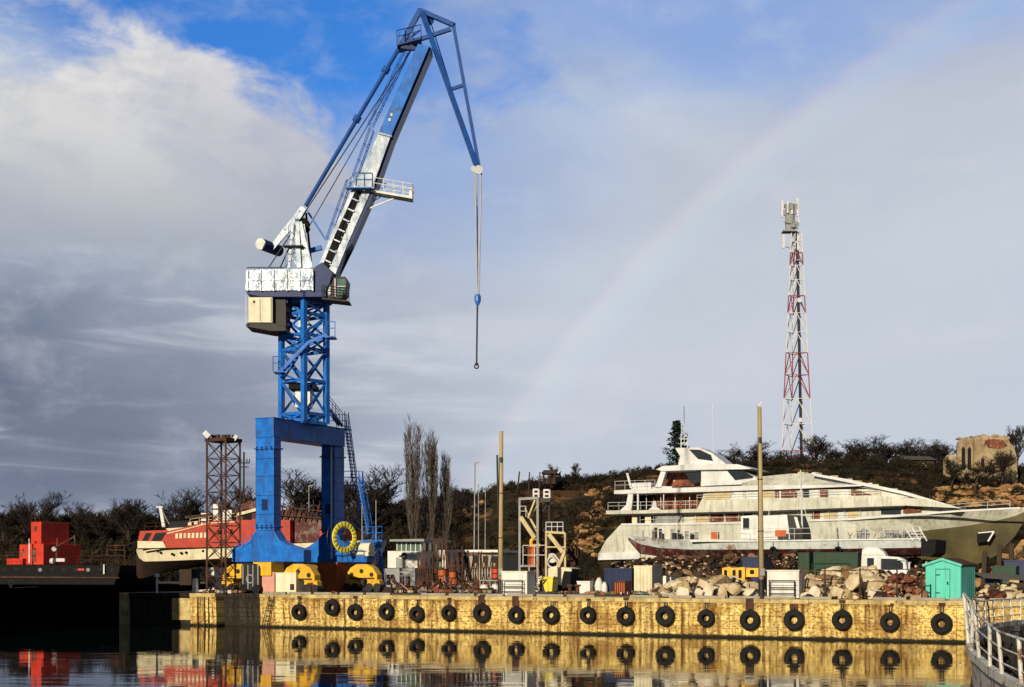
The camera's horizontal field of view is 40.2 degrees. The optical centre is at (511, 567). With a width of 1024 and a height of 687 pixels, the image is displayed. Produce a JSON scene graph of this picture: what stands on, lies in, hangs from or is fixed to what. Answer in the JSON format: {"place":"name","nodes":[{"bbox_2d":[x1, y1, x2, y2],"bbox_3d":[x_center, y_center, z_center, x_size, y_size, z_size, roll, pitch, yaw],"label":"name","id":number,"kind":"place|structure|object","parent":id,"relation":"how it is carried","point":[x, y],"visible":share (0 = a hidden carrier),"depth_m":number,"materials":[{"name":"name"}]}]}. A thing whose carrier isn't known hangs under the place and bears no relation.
{"place":"outdoors","nodes":[
{"label":"outdoors","id":0,"kind":"place"},
{"bbox_2d":[0,592,120,603],"bbox_3d":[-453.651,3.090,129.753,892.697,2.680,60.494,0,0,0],"label":"embankment","id":1,"kind":"structure","parent":0,"point":[115,599],"depth_m":153.49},
{"bbox_2d":[130,596,189,624],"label":"quay wall","id":2,"kind":"structure","parent":0,"point":[150,609],"depth_m":97.80,"materials":[{"name":"concrete"}]},
{"bbox_2d":[119,592,129,623],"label":"pilaster","id":3,"kind":"object","parent":2,"relation":"attached to","point":[124,607],"visible":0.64,"depth_m":98.42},
{"bbox_2d":[121,592,216,596],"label":"quay coping","id":4,"kind":"object","parent":2,"relation":"on","point":[183,594],"visible":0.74,"depth_m":97.82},
{"bbox_2d":[172,598,189,619],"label":"stone panel","id":5,"kind":"object","parent":2,"relation":"attached to","point":[180,608],"visible":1,"depth_m":96.57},
{"bbox_2d":[190,597,224,625],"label":"quay wall","id":6,"kind":"structure","parent":0,"point":[216,612],"depth_m":95.27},
{"bbox_2d":[189,593,223,596],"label":"quay coping","id":7,"kind":"object","parent":6,"relation":"on","point":[206,594],"visible":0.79,"depth_m":95.17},
{"bbox_2d":[202,430,241,592],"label":"light tower","id":8,"kind":"structure","parent":7,"relation":"on","point":[226,439],"depth_m":96.56,"materials":[{"name":"metal"}]},
{"bbox_2d":[224,597,259,625],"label":"quay wall","id":9,"kind":"structure","parent":0,"point":[241,611],"depth_m":94.95,"materials":[{"name":"concrete"}]},
{"bbox_2d":[224,593,263,596],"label":"quay coping","id":10,"kind":"object","parent":9,"relation":"on","point":[241,594],"visible":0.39,"depth_m":94.86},
{"bbox_2d":[239,563,261,592],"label":"tank wagon","id":11,"kind":"object","parent":10,"relation":"on","point":[251,578],"visible":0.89,"depth_m":95.54,"materials":[{"name":"metal"}]},
{"bbox_2d":[261,572,283,592],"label":"ballast block","id":12,"kind":"object","parent":10,"relation":"on","point":[268,583],"depth_m":95.24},
{"bbox_2d":[384,539,450,587],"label":"control building","id":13,"kind":"structure","parent":0,"point":[402,561],"depth_m":121.92,"materials":[{"name":"white paint"}]},
{"bbox_2d":[0,604,971,686],"bbox_3d":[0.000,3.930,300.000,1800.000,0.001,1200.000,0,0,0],"label":"water","id":14,"kind":"structure","parent":0,"point":[98,645],"depth_m":60.80,"materials":[{"name":"black liquid"}]},
{"bbox_2d":[0,592,105,614],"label":"pier","id":15,"kind":"structure","parent":14,"relation":"in","point":[36,598],"depth_m":119.47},
{"bbox_2d":[962,592,1023,686],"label":"moored boat","id":16,"kind":"object","parent":14,"relation":"on","point":[995,651],"visible":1,"depth_m":25.47,"materials":[{"name":"paint"}]},
{"bbox_2d":[0,581,977,599],"bbox_3d":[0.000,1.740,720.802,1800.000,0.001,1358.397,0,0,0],"label":"ground","id":17,"kind":"structure","parent":0,"point":[172,586],"depth_m":118.83,"materials":[{"name":"concrete"}]},
{"bbox_2d":[0,555,159,584],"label":"work barge","id":18,"kind":"object","parent":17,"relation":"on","point":[103,574],"visible":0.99,"depth_m":148.01,"materials":[{"name":"metal"}]},
{"bbox_2d":[7,511,80,564],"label":"deckhouse","id":19,"kind":"object","parent":18,"relation":"on","point":[38,549],"visible":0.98,"depth_m":151.99,"materials":[{"name":"red paint"}]},
{"bbox_2d":[179,569,367,585],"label":"slip cradle","id":20,"kind":"object","parent":17,"relation":"on","point":[186,576],"visible":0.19,"depth_m":141.33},
{"bbox_2d":[136,480,386,577],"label":"red ship","id":21,"kind":"object","parent":20,"relation":"on","point":[176,545],"visible":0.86,"depth_m":140.22,"materials":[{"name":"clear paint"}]},
{"bbox_2d":[275,573,304,593],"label":"site cabin","id":22,"kind":"object","parent":17,"relation":"on","point":[288,582],"visible":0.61,"depth_m":94.57,"materials":[{"name":"metal"}]},
{"bbox_2d":[219,8,482,592],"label":"portal crane","id":23,"kind":"object","parent":17,"relation":"on","point":[276,297],"visible":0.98,"depth_m":98.28,"materials":[{"name":"metal"}]},
{"bbox_2d":[402,411,424,538],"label":"poplar tree","id":24,"kind":"object","parent":17,"relation":"on","point":[414,499],"visible":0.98,"depth_m":175.73,"materials":[{"name":"brown plant"}]},
{"bbox_2d":[417,549,433,586],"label":"trestle","id":25,"kind":"object","parent":17,"relation":"on","point":[424,567],"visible":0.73,"depth_m":107.02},
{"bbox_2d":[202,589,650,594],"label":"rubbish","id":26,"kind":"object","parent":17,"relation":"on","point":[600,592],"visible":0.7,"depth_m":95.15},
{"bbox_2d":[420,425,440,538],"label":"poplar tree","id":27,"kind":"object","parent":17,"relation":"on","point":[431,462],"visible":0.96,"depth_m":177.76,"materials":[{"name":"brown plant"}]},
{"bbox_2d":[433,535,447,586],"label":"trestle","id":28,"kind":"object","parent":17,"relation":"on","point":[439,555],"visible":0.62,"depth_m":108.63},
{"bbox_2d":[437,451,454,549],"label":"poplar tree","id":29,"kind":"object","parent":17,"relation":"on","point":[445,508],"visible":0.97,"depth_m":179.84,"materials":[{"name":"brown plant"}]},
{"bbox_2d":[445,546,463,585],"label":"trestle","id":30,"kind":"object","parent":17,"relation":"on","point":[456,565],"visible":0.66,"depth_m":105.11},
{"bbox_2d":[463,550,478,583],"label":"trestle","id":31,"kind":"object","parent":17,"relation":"on","point":[468,565],"visible":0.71,"depth_m":106.47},
{"bbox_2d":[439,550,521,583],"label":"long workshop","id":32,"kind":"structure","parent":17,"relation":"on","point":[510,560],"depth_m":121.66,"materials":[{"name":"white metal"}]},
{"bbox_2d":[480,551,497,583],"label":"trestle","id":33,"kind":"object","parent":17,"relation":"on","point":[486,566],"visible":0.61,"depth_m":106.88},
{"bbox_2d":[382,575,600,592],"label":"scrap metal","id":34,"kind":"object","parent":17,"relation":"on","point":[434,588],"visible":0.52,"depth_m":98.03,"materials":[{"name":"metal"}]},
{"bbox_2d":[518,489,554,590],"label":"hopper plant","id":35,"kind":"object","parent":17,"relation":"on","point":[535,557],"visible":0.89,"depth_m":103.75,"materials":[{"name":"metal"}]},
{"bbox_2d":[545,522,566,591],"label":"conveyor frame","id":36,"kind":"object","parent":17,"relation":"on","point":[551,557],"visible":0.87,"depth_m":99.01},
{"bbox_2d":[545,567,580,590],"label":"tarp bin","id":37,"kind":"object","parent":17,"relation":"on","point":[567,575],"visible":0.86,"depth_m":95.23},
{"bbox_2d":[561,530,580,567],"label":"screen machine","id":38,"kind":"object","parent":17,"relation":"on","point":[572,552],"visible":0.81,"depth_m":102.13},
{"bbox_2d":[603,568,633,592],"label":"container","id":39,"kind":"object","parent":17,"relation":"on","point":[611,575],"visible":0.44,"depth_m":95.73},
{"bbox_2d":[613,581,630,594],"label":"crate","id":40,"kind":"object","parent":17,"relation":"on","point":[624,587],"visible":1,"depth_m":89.95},
{"bbox_2d":[633,566,662,591],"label":"container","id":41,"kind":"object","parent":17,"relation":"on","point":[646,578],"visible":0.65,"depth_m":94.09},
{"bbox_2d":[650,571,765,597],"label":"rubble","id":42,"kind":"object","parent":17,"relation":"on","point":[674,585],"visible":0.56,"depth_m":83.90,"materials":[{"name":"stone"}]},
{"bbox_2d":[671,575,757,597],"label":"dark rubble","id":43,"kind":"object","parent":17,"relation":"on","point":[715,593],"visible":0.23,"depth_m":83.65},
{"bbox_2d":[722,567,765,580],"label":"machine cab","id":44,"kind":"object","parent":43,"relation":"on","point":[743,573],"visible":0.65,"depth_m":86.40,"materials":[{"name":"metal"}]},
{"bbox_2d":[741,557,772,592],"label":"container","id":45,"kind":"object","parent":17,"relation":"on","point":[751,562],"visible":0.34,"depth_m":98.47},
{"bbox_2d":[608,551,933,584],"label":"gravel bank","id":46,"kind":"structure","parent":17,"relation":"on","point":[720,563],"depth_m":118.11,"materials":[{"name":"stone"}]},
{"bbox_2d":[628,470,945,556],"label":"old patrol boat","id":47,"kind":"object","parent":46,"relation":"on","point":[786,534],"visible":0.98,"depth_m":120.30,"materials":[{"name":"white paint"}]},
{"bbox_2d":[797,552,861,575],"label":"container","id":48,"kind":"object","parent":17,"relation":"on","point":[806,560],"visible":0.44,"depth_m":90.85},
{"bbox_2d":[687,544,1013,584],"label":"cradle","id":49,"kind":"object","parent":17,"relation":"on","point":[999,557],"visible":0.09,"depth_m":129.63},
{"bbox_2d":[598,404,1023,574],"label":"yacht","id":50,"kind":"object","parent":49,"relation":"on","point":[727,492],"visible":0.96,"depth_m":136.98,"materials":[{"name":"white paint"}]},
{"bbox_2d":[800,565,908,598],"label":"rubble","id":51,"kind":"object","parent":17,"relation":"on","point":[833,578],"visible":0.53,"depth_m":79.31,"materials":[{"name":"stone"}]},
{"bbox_2d":[797,566,914,598],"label":"dark rubble","id":52,"kind":"object","parent":17,"relation":"on","point":[865,593],"visible":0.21,"depth_m":77.70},
{"bbox_2d":[861,547,909,573],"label":"truck","id":53,"kind":"object","parent":17,"relation":"on","point":[879,558],"visible":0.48,"depth_m":87.86,"materials":[{"name":"white paint"}]},
{"bbox_2d":[922,558,977,598],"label":"shed","id":54,"kind":"structure","parent":17,"relation":"on","point":[947,578],"depth_m":77.76,"materials":[{"name":"wood"}]},
{"bbox_2d":[975,580,1023,597],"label":"rubble","id":55,"kind":"object","parent":17,"relation":"on","point":[1011,591],"visible":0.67,"depth_m":78.82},
{"bbox_2d":[975,572,1023,580],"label":"steel beam","id":56,"kind":"structure","parent":55,"relation":"on","point":[999,576],"depth_m":80.34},
{"bbox_2d":[975,539,1023,586],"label":"rock bank","id":57,"kind":"object","parent":17,"relation":"on","point":[1019,552],"visible":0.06,"depth_m":147.85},
{"bbox_2d":[991,566,1019,583],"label":"container","id":58,"kind":"object","parent":17,"relation":"on","point":[1012,570],"visible":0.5,"depth_m":84.61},
{"bbox_2d":[0,0,1023,517],"label":"sky","id":59,"kind":"structure","parent":0,"point":[639,159],"materials":[{"name":"blue"}]},
{"bbox_2d":[93,461,1023,580],"bbox_3d":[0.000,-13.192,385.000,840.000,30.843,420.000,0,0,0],"label":"hill","id":60,"kind":"structure","parent":0,"point":[569,497],"depth_m":226.37,"materials":[{"name":"soil"}]},
{"bbox_2d":[0,510,20,541],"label":"bare tree","id":61,"kind":"object","parent":60,"relation":"on","point":[3,524],"visible":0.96,"depth_m":237.71,"materials":[{"name":"brown plant"}]},
{"bbox_2d":[1,501,41,542],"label":"bare tree","id":62,"kind":"object","parent":60,"relation":"on","point":[23,529],"visible":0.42,"depth_m":238.78,"materials":[{"name":"brown plant"}]},
{"bbox_2d":[0,490,73,530],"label":"bare tree","id":63,"kind":"object","parent":60,"relation":"on","point":[46,509],"visible":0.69,"depth_m":234.72,"materials":[{"name":"brown plant"}]},
{"bbox_2d":[55,502,98,536],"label":"bare tree","id":64,"kind":"object","parent":60,"relation":"on","point":[63,518],"visible":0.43,"depth_m":243.22,"materials":[{"name":"brown plant"}]},
{"bbox_2d":[65,506,104,542],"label":"bare tree","id":65,"kind":"object","parent":60,"relation":"on","point":[81,524],"visible":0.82,"depth_m":237.53,"materials":[{"name":"brown plant"}]},
{"bbox_2d":[71,504,119,539],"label":"bare tree","id":66,"kind":"object","parent":60,"relation":"on","point":[105,531],"visible":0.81,"depth_m":237.32,"materials":[{"name":"brown plant"}]},
{"bbox_2d":[99,497,156,545],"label":"bare tree","id":67,"kind":"object","parent":60,"relation":"on","point":[128,508],"visible":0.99,"depth_m":234.48,"materials":[{"name":"brown plant"}]},
{"bbox_2d":[110,498,166,540],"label":"bare tree","id":68,"kind":"object","parent":60,"relation":"on","point":[138,530],"visible":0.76,"depth_m":236.55,"materials":[{"name":"brown plant"}]},
{"bbox_2d":[150,486,208,527],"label":"bare tree","id":69,"kind":"object","parent":60,"relation":"on","point":[187,510],"visible":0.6,"depth_m":238.02,"materials":[{"name":"brown plant"}]},
{"bbox_2d":[223,484,255,519],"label":"bare tree","id":70,"kind":"object","parent":60,"relation":"on","point":[246,498],"visible":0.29,"depth_m":235.89,"materials":[{"name":"brown plant"}]},
{"bbox_2d":[281,467,320,511],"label":"bare tree","id":71,"kind":"object","parent":60,"relation":"on","point":[298,497],"visible":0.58,"depth_m":231.79,"materials":[{"name":"brown plant"}]},
{"bbox_2d":[319,463,404,539],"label":"bare tree","id":72,"kind":"object","parent":60,"relation":"on","point":[384,492],"visible":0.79,"depth_m":232.52,"materials":[{"name":"brown plant"}]},
{"bbox_2d":[370,491,406,527],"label":"bare tree","id":73,"kind":"object","parent":60,"relation":"on","point":[396,512],"visible":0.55,"depth_m":234.41,"materials":[{"name":"brown plant"}]},
{"bbox_2d":[452,487,484,518],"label":"bare tree","id":74,"kind":"object","parent":60,"relation":"on","point":[468,498],"visible":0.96,"depth_m":235.82,"materials":[{"name":"brown plant"}]},
{"bbox_2d":[0,451,1023,581],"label":"scrub","id":75,"kind":"object","parent":60,"relation":"on","point":[398,528],"visible":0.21,"depth_m":228.46,"materials":[{"name":"plant"}]},
{"bbox_2d":[572,501,606,556],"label":"rock face","id":76,"kind":"object","parent":60,"relation":"on","point":[598,536],"visible":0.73,"depth_m":216.08},
{"bbox_2d":[658,420,688,465],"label":"conifer tree","id":77,"kind":"object","parent":60,"relation":"on","point":[675,433],"visible":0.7,"depth_m":249.66,"materials":[{"name":"green plant"}]},
{"bbox_2d":[722,440,777,461],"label":"bare tree","id":78,"kind":"object","parent":60,"relation":"on","point":[754,457],"visible":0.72,"depth_m":262.15,"materials":[{"name":"brown plant"}]},
{"bbox_2d":[781,198,812,455],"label":"telecom mast","id":79,"kind":"object","parent":60,"relation":"on","point":[791,211],"visible":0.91,"depth_m":284.57,"materials":[{"name":"metal"}]},
{"bbox_2d":[797,434,843,461],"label":"bare tree","id":80,"kind":"object","parent":60,"relation":"on","point":[816,446],"visible":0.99,"depth_m":261.42,"materials":[{"name":"brown plant"}]},
{"bbox_2d":[848,435,892,460],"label":"bare tree","id":81,"kind":"object","parent":60,"relation":"on","point":[875,450],"visible":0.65,"depth_m":261.07,"materials":[{"name":"brown plant"}]},
{"bbox_2d":[892,438,932,456],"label":"bare tree","id":82,"kind":"object","parent":60,"relation":"on","point":[920,452],"visible":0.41,"depth_m":265.49,"materials":[{"name":"brown plant"}]},
{"bbox_2d":[922,439,955,464],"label":"bare tree","id":83,"kind":"object","parent":60,"relation":"on","point":[944,453],"visible":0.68,"depth_m":261.31,"materials":[{"name":"brown plant"}]},
{"bbox_2d":[938,456,975,486],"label":"bare tree","id":84,"kind":"object","parent":60,"relation":"on","point":[952,471],"visible":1,"depth_m":222.97,"materials":[{"name":"brown plant"}]},
{"bbox_2d":[928,480,1023,506],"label":"rock face","id":85,"kind":"object","parent":60,"relation":"on","point":[967,501],"visible":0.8,"depth_m":216.18},
{"bbox_2d":[986,449,1017,485],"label":"bare tree","id":86,"kind":"object","parent":85,"relation":"on","point":[1007,459],"visible":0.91,"depth_m":223.45,"materials":[{"name":"brown plant"}]},
{"bbox_2d":[943,434,1017,482],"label":"ruined building","id":87,"kind":"structure","parent":60,"relation":"on","point":[970,449],"depth_m":233.05,"materials":[{"name":"stone"}]},
{"bbox_2d":[960,456,1010,489],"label":"bare tree","id":88,"kind":"object","parent":60,"relation":"on","point":[982,478],"visible":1,"depth_m":223.01,"materials":[{"name":"brown plant"}]},
{"bbox_2d":[1006,425,1023,464],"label":"bare tree","id":89,"kind":"object","parent":60,"relation":"on","point":[1018,435],"visible":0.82,"depth_m":251.01,"materials":[{"name":"brown plant"}]},
{"bbox_2d":[260,598,1023,642],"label":"quay wall","id":90,"kind":"structure","parent":0,"point":[915,624],"depth_m":81.28,"materials":[{"name":"concrete"}]},
{"bbox_2d":[291,596,305,619],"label":"tyre fender","id":91,"kind":"object","parent":90,"relation":"hanging from","point":[295,614],"visible":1,"depth_m":91.48,"materials":[{"name":"rubber"}]},
{"bbox_2d":[324,591,339,615],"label":"tyre fender","id":92,"kind":"object","parent":90,"relation":"hanging from","point":[336,607],"visible":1,"depth_m":90.33,"materials":[{"name":"rubber"}]},
{"bbox_2d":[347,596,362,619],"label":"tyre fender","id":93,"kind":"object","parent":90,"relation":"hanging from","point":[357,608],"visible":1,"depth_m":89.58,"materials":[{"name":"rubber"}]},
{"bbox_2d":[473,594,490,621],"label":"tyre fender","id":94,"kind":"object","parent":90,"relation":"hanging from","point":[477,609],"visible":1,"depth_m":85.58,"materials":[{"name":"rubber"}]},
{"bbox_2d":[542,602,559,623],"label":"tyre fender","id":95,"kind":"object","parent":90,"relation":"hanging from","point":[554,611],"visible":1,"depth_m":83.54,"materials":[{"name":"rubber"}]},
{"bbox_2d":[580,599,595,622],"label":"tyre fender","id":96,"kind":"object","parent":90,"relation":"hanging from","point":[592,613],"visible":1,"depth_m":82.50,"materials":[{"name":"rubber"}]},
{"bbox_2d":[616,597,634,624],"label":"tyre fender","id":97,"kind":"object","parent":90,"relation":"hanging from","point":[621,611],"visible":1,"depth_m":81.47,"materials":[{"name":"rubber"}]},
{"bbox_2d":[259,594,1023,605],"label":"quay coping","id":98,"kind":"object","parent":90,"relation":"on","point":[739,600],"visible":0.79,"depth_m":81.00,"materials":[{"name":"concrete"}]},
{"bbox_2d":[497,431,503,593],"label":"wooden pole","id":99,"kind":"object","parent":98,"relation":"on","point":[500,532],"visible":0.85,"depth_m":86.48,"materials":[{"name":"brown wood"}]},
{"bbox_2d":[500,571,535,595],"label":"cabinet","id":100,"kind":"object","parent":98,"relation":"on","point":[527,578],"visible":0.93,"depth_m":85.54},
{"bbox_2d":[264,592,1023,600],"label":"kerb","id":101,"kind":"structure","parent":98,"relation":"on","point":[658,596],"depth_m":81.12,"materials":[{"name":"concrete"}]},
{"bbox_2d":[756,401,764,598],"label":"lamp pole","id":102,"kind":"object","parent":98,"relation":"on","point":[761,575],"visible":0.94,"depth_m":79.15,"materials":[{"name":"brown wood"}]},
{"bbox_2d":[766,570,805,598],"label":"cabinet","id":103,"kind":"object","parent":98,"relation":"on","point":[796,575],"visible":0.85,"depth_m":78.20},
{"bbox_2d":[802,566,922,599],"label":"post fence","id":104,"kind":"object","parent":98,"relation":"on","point":[859,570],"visible":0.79,"depth_m":76.78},
{"bbox_2d":[875,572,929,598],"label":"brick rubble","id":105,"kind":"object","parent":98,"relation":"on","point":[914,588],"visible":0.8,"depth_m":78.12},
{"bbox_2d":[655,596,674,625],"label":"tyre fender","id":106,"kind":"object","parent":90,"relation":"hanging from","point":[660,611],"visible":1,"depth_m":80.40,"materials":[{"name":"rubber"}]},
{"bbox_2d":[697,603,714,626],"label":"tyre fender","id":107,"kind":"object","parent":90,"relation":"hanging from","point":[709,614],"visible":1,"depth_m":79.33,"materials":[{"name":"rubber"}]},
{"bbox_2d":[740,608,760,629],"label":"tyre fender","id":108,"kind":"object","parent":90,"relation":"hanging from","point":[754,615],"visible":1,"depth_m":78.18,"materials":[{"name":"rubber"}]},
{"bbox_2d":[783,608,804,629],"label":"tyre fender","id":109,"kind":"object","parent":90,"relation":"hanging from","point":[789,615],"visible":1,"depth_m":77.09,"materials":[{"name":"rubber"}]},
{"bbox_2d":[832,600,852,629],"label":"tyre fender","id":110,"kind":"object","parent":90,"relation":"hanging from","point":[837,615],"visible":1,"depth_m":75.97,"materials":[{"name":"rubber"}]},
{"bbox_2d":[880,603,899,631],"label":"tyre fender","id":111,"kind":"object","parent":90,"relation":"hanging from","point":[885,617],"visible":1,"depth_m":74.85,"materials":[{"name":"rubber"}]},
{"bbox_2d":[931,603,952,633],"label":"tyre fender","id":112,"kind":"object","parent":90,"relation":"hanging from","point":[937,618],"visible":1,"depth_m":73.68,"materials":[{"name":"rubber"}]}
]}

